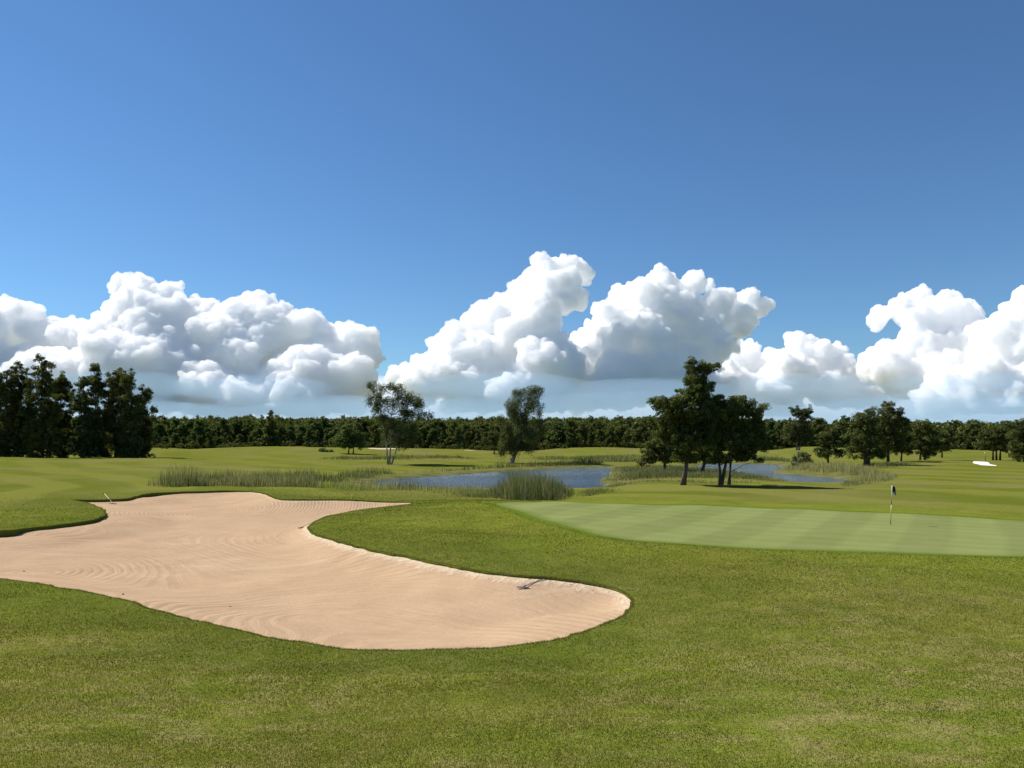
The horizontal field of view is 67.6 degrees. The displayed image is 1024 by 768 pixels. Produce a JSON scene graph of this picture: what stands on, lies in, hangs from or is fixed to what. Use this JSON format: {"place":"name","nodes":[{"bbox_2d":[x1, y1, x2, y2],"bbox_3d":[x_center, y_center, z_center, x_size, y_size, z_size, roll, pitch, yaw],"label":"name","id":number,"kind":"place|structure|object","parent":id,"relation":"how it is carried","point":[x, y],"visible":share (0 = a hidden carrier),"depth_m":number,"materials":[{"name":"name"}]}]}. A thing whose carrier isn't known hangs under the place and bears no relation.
{"place":"outdoors","nodes":[
{"label":"outdoors","id":0,"kind":"place"},
{"bbox_2d":[0,490,633,650],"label":"edge grass","id":1,"kind":"structure","parent":0,"point":[466,647],"depth_m":24.53,"materials":[{"name":"green plant"}]},
{"bbox_2d":[0,446,1023,767],"bbox_3d":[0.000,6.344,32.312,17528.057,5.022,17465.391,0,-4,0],"label":"ground","id":2,"kind":"structure","parent":0,"point":[958,482],"depth_m":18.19,"materials":[{"name":"green plant"}]},
{"bbox_2d":[0,370,29,456],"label":"alder tree","id":3,"kind":"object","parent":2,"relation":"on","point":[9,419],"visible":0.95,"depth_m":156.31,"materials":[{"name":"green plant"}]},
{"bbox_2d":[1,361,39,456],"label":"alder tree","id":4,"kind":"object","parent":2,"relation":"on","point":[22,384],"visible":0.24,"depth_m":159.59,"materials":[{"name":"green plant"}]},
{"bbox_2d":[16,353,67,457],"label":"alder tree","id":5,"kind":"object","parent":2,"relation":"on","point":[42,437],"visible":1,"depth_m":155.22,"materials":[{"name":"green plant"}]},
{"bbox_2d":[44,370,77,457],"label":"alder tree","id":6,"kind":"object","parent":2,"relation":"on","point":[62,383],"visible":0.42,"depth_m":162.24,"materials":[{"name":"green plant"}]},
{"bbox_2d":[65,376,99,457],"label":"alder tree","id":7,"kind":"object","parent":2,"relation":"on","point":[87,418],"visible":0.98,"depth_m":157.26,"materials":[{"name":"green plant"}]},
{"bbox_2d":[77,363,114,456],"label":"alder tree","id":8,"kind":"object","parent":2,"relation":"on","point":[100,443],"visible":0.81,"depth_m":159.43,"materials":[{"name":"green plant"}]},
{"bbox_2d":[93,367,135,457],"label":"alder tree","id":9,"kind":"object","parent":2,"relation":"on","point":[114,391],"visible":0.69,"depth_m":160.99,"materials":[{"name":"green plant"}]},
{"bbox_2d":[116,368,150,457],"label":"alder tree","id":10,"kind":"object","parent":2,"relation":"on","point":[136,444],"visible":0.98,"depth_m":157.32,"materials":[{"name":"green plant"}]},
{"bbox_2d":[124,384,159,457],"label":"alder tree","id":11,"kind":"object","parent":2,"relation":"on","point":[146,429],"visible":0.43,"depth_m":162.13,"materials":[{"name":"green plant"}]},
{"bbox_2d":[153,423,167,444],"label":"broadleaf tree","id":12,"kind":"object","parent":2,"relation":"on","point":[160,430],"visible":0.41,"depth_m":286.53,"materials":[{"name":"green plant"}]},
{"bbox_2d":[165,416,180,440],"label":"broadleaf tree","id":13,"kind":"object","parent":2,"relation":"on","point":[174,423],"visible":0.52,"depth_m":282.56,"materials":[{"name":"green plant"}]},
{"bbox_2d":[170,433,180,447],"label":"broadleaf tree","id":14,"kind":"object","parent":2,"relation":"on","point":[176,437],"visible":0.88,"depth_m":269.70,"materials":[{"name":"green plant"}]},
{"bbox_2d":[170,423,189,443],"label":"broadleaf tree","id":15,"kind":"object","parent":2,"relation":"on","point":[181,428],"visible":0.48,"depth_m":280.31,"materials":[{"name":"green plant"}]},
{"bbox_2d":[146,460,214,486],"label":"reed bed","id":16,"kind":"object","parent":2,"relation":"on","point":[187,479],"visible":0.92,"depth_m":78.05,"materials":[{"name":"green plant"}]},
{"bbox_2d":[184,418,196,436],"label":"broadleaf tree","id":17,"kind":"object","parent":2,"relation":"on","point":[192,421],"visible":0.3,"depth_m":287.60,"materials":[{"name":"green plant"}]},
{"bbox_2d":[186,431,197,446],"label":"broadleaf tree","id":18,"kind":"object","parent":2,"relation":"on","point":[192,436],"visible":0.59,"depth_m":266.72,"materials":[{"name":"green plant"}]},
{"bbox_2d":[187,417,207,442],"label":"broadleaf tree","id":19,"kind":"object","parent":2,"relation":"on","point":[199,427],"visible":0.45,"depth_m":280.64,"materials":[{"name":"green plant"}]},
{"bbox_2d":[203,432,214,447],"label":"pine tree","id":20,"kind":"object","parent":2,"relation":"on","point":[210,437],"visible":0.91,"depth_m":268.83,"materials":[{"name":"green plant"}]},
{"bbox_2d":[211,424,222,445],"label":"broadleaf tree","id":21,"kind":"object","parent":2,"relation":"on","point":[216,430],"visible":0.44,"depth_m":286.73,"materials":[{"name":"green plant"}]},
{"bbox_2d":[216,418,231,443],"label":"pine tree","id":22,"kind":"object","parent":2,"relation":"on","point":[225,432],"visible":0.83,"depth_m":283.08,"materials":[{"name":"green plant"}]},
{"bbox_2d":[230,419,246,443],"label":"pine tree","id":23,"kind":"object","parent":2,"relation":"on","point":[237,426],"visible":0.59,"depth_m":291.00,"materials":[{"name":"green plant"}]},
{"bbox_2d":[240,426,250,442],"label":"pine tree","id":24,"kind":"object","parent":2,"relation":"on","point":[244,432],"visible":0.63,"depth_m":289.60,"materials":[{"name":"green plant"}]},
{"bbox_2d":[250,427,263,446],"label":"broadleaf tree","id":25,"kind":"object","parent":2,"relation":"on","point":[258,430],"visible":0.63,"depth_m":265.48,"materials":[{"name":"green plant"}]},
{"bbox_2d":[257,409,283,445],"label":"spruce tree","id":26,"kind":"object","parent":2,"relation":"on","point":[268,437],"visible":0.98,"depth_m":260.59,"materials":[{"name":"green plant"}]},
{"bbox_2d":[197,465,349,487],"bbox_3d":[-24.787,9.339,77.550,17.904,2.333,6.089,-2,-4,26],"label":"reed bed","id":27,"kind":"object","parent":2,"relation":"on","point":[241,479],"visible":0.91,"depth_m":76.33,"materials":[{"name":"green plant"}]},
{"bbox_2d":[278,426,285,440],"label":"pine tree","id":28,"kind":"object","parent":2,"relation":"on","point":[282,431],"visible":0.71,"depth_m":272.99,"materials":[{"name":"green plant"}]},
{"bbox_2d":[283,430,295,445],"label":"broadleaf tree","id":29,"kind":"object","parent":2,"relation":"on","point":[291,435],"visible":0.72,"depth_m":272.36,"materials":[{"name":"green plant"}]},
{"bbox_2d":[295,430,303,445],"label":"broadleaf tree","id":30,"kind":"object","parent":2,"relation":"on","point":[299,437],"visible":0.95,"depth_m":271.26,"materials":[{"name":"green plant"}]},
{"bbox_2d":[302,427,315,446],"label":"broadleaf tree","id":31,"kind":"object","parent":2,"relation":"on","point":[310,436],"visible":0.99,"depth_m":263.34,"materials":[{"name":"green plant"}]},
{"bbox_2d":[0,492,630,649],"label":"bunker sand","id":32,"kind":"structure","parent":2,"relation":"on","point":[261,564],"depth_m":29.23,"materials":[{"name":"beige sand"}]},
{"bbox_2d":[308,420,322,440],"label":"broadleaf tree","id":33,"kind":"object","parent":2,"relation":"on","point":[314,425],"visible":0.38,"depth_m":286.19,"materials":[{"name":"green plant"}]},
{"bbox_2d":[317,416,332,440],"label":"broadleaf tree","id":34,"kind":"object","parent":2,"relation":"on","point":[325,423],"visible":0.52,"depth_m":290.27,"materials":[{"name":"green plant"}]},
{"bbox_2d":[325,427,340,446],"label":"broadleaf tree","id":35,"kind":"object","parent":2,"relation":"on","point":[334,431],"visible":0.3,"depth_m":265.82,"materials":[{"name":"green plant"}]},
{"bbox_2d":[332,423,365,453],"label":"young tree","id":36,"kind":"object","parent":2,"relation":"on","point":[341,440],"visible":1,"depth_m":193.70,"materials":[{"name":"green plant"}]},
{"bbox_2d":[332,466,399,478],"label":"reed bed","id":37,"kind":"object","parent":2,"relation":"on","point":[365,472],"visible":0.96,"depth_m":100.50,"materials":[{"name":"green plant"}]},
{"bbox_2d":[359,419,372,442],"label":"pine tree","id":38,"kind":"object","parent":2,"relation":"on","point":[364,423],"visible":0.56,"depth_m":291.50,"materials":[{"name":"green plant"}]},
{"bbox_2d":[368,423,382,444],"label":"pine tree","id":39,"kind":"object","parent":2,"relation":"on","point":[373,427],"visible":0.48,"depth_m":284.03,"materials":[{"name":"green plant"}]},
{"bbox_2d":[318,453,474,460],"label":"reed bed","id":40,"kind":"object","parent":2,"relation":"on","point":[343,457],"visible":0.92,"depth_m":163.14,"materials":[{"name":"green plant"}]},
{"bbox_2d":[363,380,435,464],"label":"birch tree","id":41,"kind":"object","parent":2,"relation":"on","point":[403,410],"visible":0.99,"depth_m":139.14,"materials":[{"name":"green plant"}]},
{"bbox_2d":[323,475,490,493],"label":"reed bed","id":42,"kind":"object","parent":2,"relation":"on","point":[405,487],"visible":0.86,"depth_m":70.67,"materials":[{"name":"green plant"}]},
{"bbox_2d":[410,431,424,447],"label":"pine tree","id":43,"kind":"object","parent":2,"relation":"on","point":[419,441],"visible":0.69,"depth_m":262.74,"materials":[{"name":"green plant"}]},
{"bbox_2d":[418,424,432,446],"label":"pine tree","id":44,"kind":"object","parent":2,"relation":"on","point":[424,430],"visible":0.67,"depth_m":269.03,"materials":[{"name":"green plant"}]},
{"bbox_2d":[426,428,440,448],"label":"broadleaf tree","id":45,"kind":"object","parent":2,"relation":"on","point":[433,433],"visible":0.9,"depth_m":265.89,"materials":[{"name":"green plant"}]},
{"bbox_2d":[428,420,444,442],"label":"pine tree","id":46,"kind":"object","parent":2,"relation":"on","point":[435,424],"visible":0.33,"depth_m":282.27,"materials":[{"name":"green plant"}]},
{"bbox_2d":[437,420,447,442],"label":"pine tree","id":47,"kind":"object","parent":2,"relation":"on","point":[442,425],"visible":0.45,"depth_m":291.52,"materials":[{"name":"green plant"}]},
{"bbox_2d":[445,424,454,445],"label":"spruce tree","id":48,"kind":"object","parent":2,"relation":"on","point":[450,441],"visible":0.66,"depth_m":265.38,"materials":[{"name":"green plant"}]},
{"bbox_2d":[444,420,460,442],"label":"broadleaf tree","id":49,"kind":"object","parent":2,"relation":"on","point":[453,423],"visible":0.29,"depth_m":282.25,"materials":[{"name":"green plant"}]},
{"bbox_2d":[451,426,465,448],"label":"broadleaf tree","id":50,"kind":"object","parent":2,"relation":"on","point":[456,433],"visible":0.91,"depth_m":263.20,"materials":[{"name":"green plant"}]},
{"bbox_2d":[461,431,472,448],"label":"pine tree","id":51,"kind":"object","parent":2,"relation":"on","point":[467,439],"visible":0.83,"depth_m":269.36,"materials":[{"name":"green plant"}]},
{"bbox_2d":[471,424,480,446],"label":"spruce tree","id":52,"kind":"object","parent":2,"relation":"on","point":[476,438],"visible":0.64,"depth_m":271.81,"materials":[{"name":"green plant"}]},
{"bbox_2d":[478,422,490,440],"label":"pine tree","id":53,"kind":"object","parent":2,"relation":"on","point":[483,427],"visible":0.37,"depth_m":288.22,"materials":[{"name":"green plant"}]},
{"bbox_2d":[477,430,501,453],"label":"young tree","id":54,"kind":"object","parent":2,"relation":"on","point":[492,436],"visible":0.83,"depth_m":194.11,"materials":[{"name":"green plant"}]},
{"bbox_2d":[406,457,603,473],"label":"reed bed","id":55,"kind":"object","parent":2,"relation":"on","point":[574,462],"visible":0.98,"depth_m":133.54,"materials":[{"name":"green plant"}]},
{"bbox_2d":[15,439,1003,450],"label":"undergrowth","id":56,"kind":"object","parent":2,"relation":"on","point":[545,446],"visible":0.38,"depth_m":263.24,"materials":[{"name":"green plant"}]},
{"bbox_2d":[494,384,548,462],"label":"birch tree","id":57,"kind":"object","parent":2,"relation":"on","point":[522,418],"visible":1,"depth_m":145.82,"materials":[{"name":"green plant"}]},
{"bbox_2d":[486,466,574,500],"bbox_3d":[1.602,8.090,64.969,7.899,3.180,18.981,0,-4,0],"label":"reed bed","id":58,"kind":"object","parent":2,"relation":"on","point":[534,488],"visible":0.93,"depth_m":60.17,"materials":[{"name":"green plant"}]},
{"bbox_2d":[447,486,614,498],"bbox_3d":[2.837,9.171,65.877,18.251,1.133,10.031,2,-5,-32],"label":"reed bed","id":59,"kind":"object","parent":2,"relation":"on","point":[589,492],"visible":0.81,"depth_m":64.13,"materials":[{"name":"green plant"}]},
{"bbox_2d":[66,414,1022,447],"bbox_3d":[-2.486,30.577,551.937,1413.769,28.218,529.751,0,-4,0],"label":"wood","id":60,"kind":"object","parent":2,"relation":"on","point":[603,423],"visible":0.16,"depth_m":315.91,"materials":[{"name":"green plant"}]},
{"bbox_2d":[544,422,566,448],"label":"broadleaf tree","id":61,"kind":"object","parent":2,"relation":"on","point":[557,432],"visible":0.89,"depth_m":266.48,"materials":[{"name":"green plant"}]},
{"bbox_2d":[564,419,580,447],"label":"pine tree","id":62,"kind":"object","parent":2,"relation":"on","point":[570,431],"visible":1,"depth_m":262.54,"materials":[{"name":"green plant"}]},
{"bbox_2d":[522,453,639,459],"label":"reed bed","id":63,"kind":"object","parent":2,"relation":"on","point":[587,457],"visible":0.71,"depth_m":174.03,"materials":[{"name":"green plant"}]},
{"bbox_2d":[576,423,587,446],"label":"pine tree","id":64,"kind":"object","parent":2,"relation":"on","point":[582,429],"visible":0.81,"depth_m":273.29,"materials":[{"name":"green plant"}]},
{"bbox_2d":[586,428,593,446],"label":"spruce tree","id":65,"kind":"object","parent":2,"relation":"on","point":[590,441],"visible":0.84,"depth_m":267.41,"materials":[{"name":"green plant"}]},
{"bbox_2d":[596,429,605,443],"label":"pine tree","id":66,"kind":"object","parent":2,"relation":"on","point":[599,434],"visible":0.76,"depth_m":269.62,"materials":[{"name":"green plant"}]},
{"bbox_2d":[604,429,613,444],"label":"broadleaf tree","id":67,"kind":"object","parent":2,"relation":"on","point":[609,438],"visible":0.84,"depth_m":266.69,"materials":[{"name":"green plant"}]},
{"bbox_2d":[611,428,623,446],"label":"pine tree","id":68,"kind":"object","parent":2,"relation":"on","point":[618,434],"visible":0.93,"depth_m":266.90,"materials":[{"name":"green plant"}]},
{"bbox_2d":[631,429,641,444],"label":"pine tree","id":69,"kind":"object","parent":2,"relation":"on","point":[637,435],"visible":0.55,"depth_m":285.81,"materials":[{"name":"green plant"}]},
{"bbox_2d":[636,432,680,470],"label":"pine tree","id":70,"kind":"object","parent":2,"relation":"on","point":[658,451],"visible":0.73,"depth_m":106.84,"materials":[{"name":"green plant"}]},
{"bbox_2d":[646,356,721,484],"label":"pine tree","id":71,"kind":"object","parent":2,"relation":"on","point":[676,422],"visible":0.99,"depth_m":77.00,"materials":[{"name":"green plant"}]},
{"bbox_2d":[603,478,764,486],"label":"reed bed","id":72,"kind":"object","parent":2,"relation":"on","point":[692,480],"visible":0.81,"depth_m":83.36,"materials":[{"name":"green plant"}]},
{"bbox_2d":[605,463,783,481],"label":"reed bed","id":73,"kind":"object","parent":2,"relation":"on","point":[655,471],"visible":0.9,"depth_m":99.17,"materials":[{"name":"green plant"}]},
{"bbox_2d":[602,454,792,461],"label":"reed bed","id":74,"kind":"object","parent":2,"relation":"on","point":[635,459],"visible":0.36,"depth_m":155.46,"materials":[{"name":"green plant"}]},
{"bbox_2d":[684,436,712,470],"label":"pine tree","id":75,"kind":"object","parent":2,"relation":"on","point":[703,456],"visible":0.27,"depth_m":105.14,"materials":[{"name":"green plant"}]},
{"bbox_2d":[697,394,742,484],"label":"pine tree","id":76,"kind":"object","parent":2,"relation":"on","point":[722,422],"visible":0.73,"depth_m":77.77,"materials":[{"name":"green plant"}]},
{"bbox_2d":[718,395,770,484],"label":"pine tree","id":77,"kind":"object","parent":2,"relation":"on","point":[752,433],"visible":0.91,"depth_m":78.30,"materials":[{"name":"green plant"}]},
{"bbox_2d":[496,502,1023,555],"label":"putting green","id":78,"kind":"object","parent":2,"relation":"on","point":[769,528],"visible":1,"depth_m":38.28,"materials":[{"name":"green plant"}]},
{"bbox_2d":[766,419,775,432],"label":"broadleaf tree","id":79,"kind":"object","parent":2,"relation":"on","point":[771,424],"visible":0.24,"depth_m":290.18,"materials":[{"name":"green plant"}]},
{"bbox_2d":[771,423,782,447],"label":"spruce tree","id":80,"kind":"object","parent":2,"relation":"on","point":[776,439],"visible":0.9,"depth_m":263.55,"materials":[{"name":"green plant"}]},
{"bbox_2d":[779,419,792,447],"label":"spruce tree","id":81,"kind":"object","parent":2,"relation":"on","point":[782,435],"visible":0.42,"depth_m":265.69,"materials":[{"name":"green plant"}]},
{"bbox_2d":[782,404,815,449],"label":"birch tree","id":82,"kind":"object","parent":2,"relation":"on","point":[803,414],"visible":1,"depth_m":213.92,"materials":[{"name":"green plant"}]},
{"bbox_2d":[791,451,812,463],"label":"willow shrub","id":83,"kind":"object","parent":2,"relation":"on","point":[804,455],"visible":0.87,"depth_m":139.25,"materials":[{"name":"green plant"}]},
{"bbox_2d":[812,417,834,445],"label":"pine tree","id":84,"kind":"object","parent":2,"relation":"on","point":[822,422],"visible":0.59,"depth_m":265.63,"materials":[{"name":"green plant"}]},
{"bbox_2d":[812,426,848,462],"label":"pine tree","id":85,"kind":"object","parent":2,"relation":"on","point":[826,442],"visible":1,"depth_m":136.96,"materials":[{"name":"green plant"}]},
{"bbox_2d":[784,458,886,476],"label":"reed bed","id":86,"kind":"object","parent":2,"relation":"on","point":[848,469],"visible":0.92,"depth_m":109.98,"materials":[{"name":"green plant"}]},
{"bbox_2d":[832,421,849,445],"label":"pine tree","id":87,"kind":"object","parent":2,"relation":"on","point":[840,427],"visible":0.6,"depth_m":265.32,"materials":[{"name":"green plant"}]},
{"bbox_2d":[835,415,854,439],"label":"broadleaf tree","id":88,"kind":"object","parent":2,"relation":"on","point":[843,419],"visible":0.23,"depth_m":286.54,"materials":[{"name":"green plant"}]},
{"bbox_2d":[840,406,889,465],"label":"pine tree","id":89,"kind":"object","parent":2,"relation":"on","point":[864,443],"visible":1,"depth_m":120.08,"materials":[{"name":"green plant"}]},
{"bbox_2d":[837,471,904,486],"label":"reed bed","id":90,"kind":"object","parent":2,"relation":"on","point":[878,477],"visible":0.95,"depth_m":84.72,"materials":[{"name":"green plant"}]},
{"bbox_2d":[858,461,920,468],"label":"reed bed","id":91,"kind":"object","parent":2,"relation":"on","point":[891,463],"visible":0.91,"depth_m":119.05,"materials":[{"name":"green plant"}]},
{"bbox_2d":[871,401,911,461],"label":"alder tree","id":92,"kind":"object","parent":2,"relation":"on","point":[895,419],"visible":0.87,"depth_m":132.78,"materials":[{"name":"green plant"}]},
{"bbox_2d":[889,431,917,460],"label":"pine tree","id":93,"kind":"object","parent":2,"relation":"on","point":[910,449],"visible":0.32,"depth_m":137.19,"materials":[{"name":"green plant"}]},
{"bbox_2d":[909,419,943,459],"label":"pine tree","id":94,"kind":"object","parent":2,"relation":"on","point":[932,433],"visible":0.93,"depth_m":145.00,"materials":[{"name":"green plant"}]},
{"bbox_2d":[929,429,956,457],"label":"pine tree","id":95,"kind":"object","parent":2,"relation":"on","point":[947,447],"visible":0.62,"depth_m":168.85,"materials":[{"name":"green plant"}]},
{"bbox_2d":[950,433,963,448],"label":"pine tree","id":96,"kind":"object","parent":2,"relation":"on","point":[958,437],"visible":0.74,"depth_m":249.24,"materials":[{"name":"green plant"}]},
{"bbox_2d":[959,427,975,448],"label":"broadleaf tree","id":97,"kind":"object","parent":2,"relation":"on","point":[966,431],"visible":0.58,"depth_m":250.71,"materials":[{"name":"green plant"}]},
{"bbox_2d":[965,422,981,449],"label":"pine tree","id":98,"kind":"object","parent":2,"relation":"on","point":[976,428],"visible":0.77,"depth_m":246.75,"materials":[{"name":"green plant"}]},
{"bbox_2d":[971,425,1012,459],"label":"pine tree","id":99,"kind":"object","parent":2,"relation":"on","point":[988,436],"visible":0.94,"depth_m":148.96,"materials":[{"name":"green plant"}]},
{"bbox_2d":[1005,418,1023,461],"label":"pine tree","id":100,"kind":"object","parent":2,"relation":"on","point":[1015,445],"visible":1,"depth_m":141.41,"materials":[{"name":"green plant"}]},
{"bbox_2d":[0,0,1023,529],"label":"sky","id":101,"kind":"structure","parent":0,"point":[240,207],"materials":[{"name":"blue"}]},
{"bbox_2d":[375,464,847,487],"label":"water","id":102,"kind":"structure","parent":0,"point":[584,477],"depth_m":102.53,"materials":[{"name":"blue liquid"}]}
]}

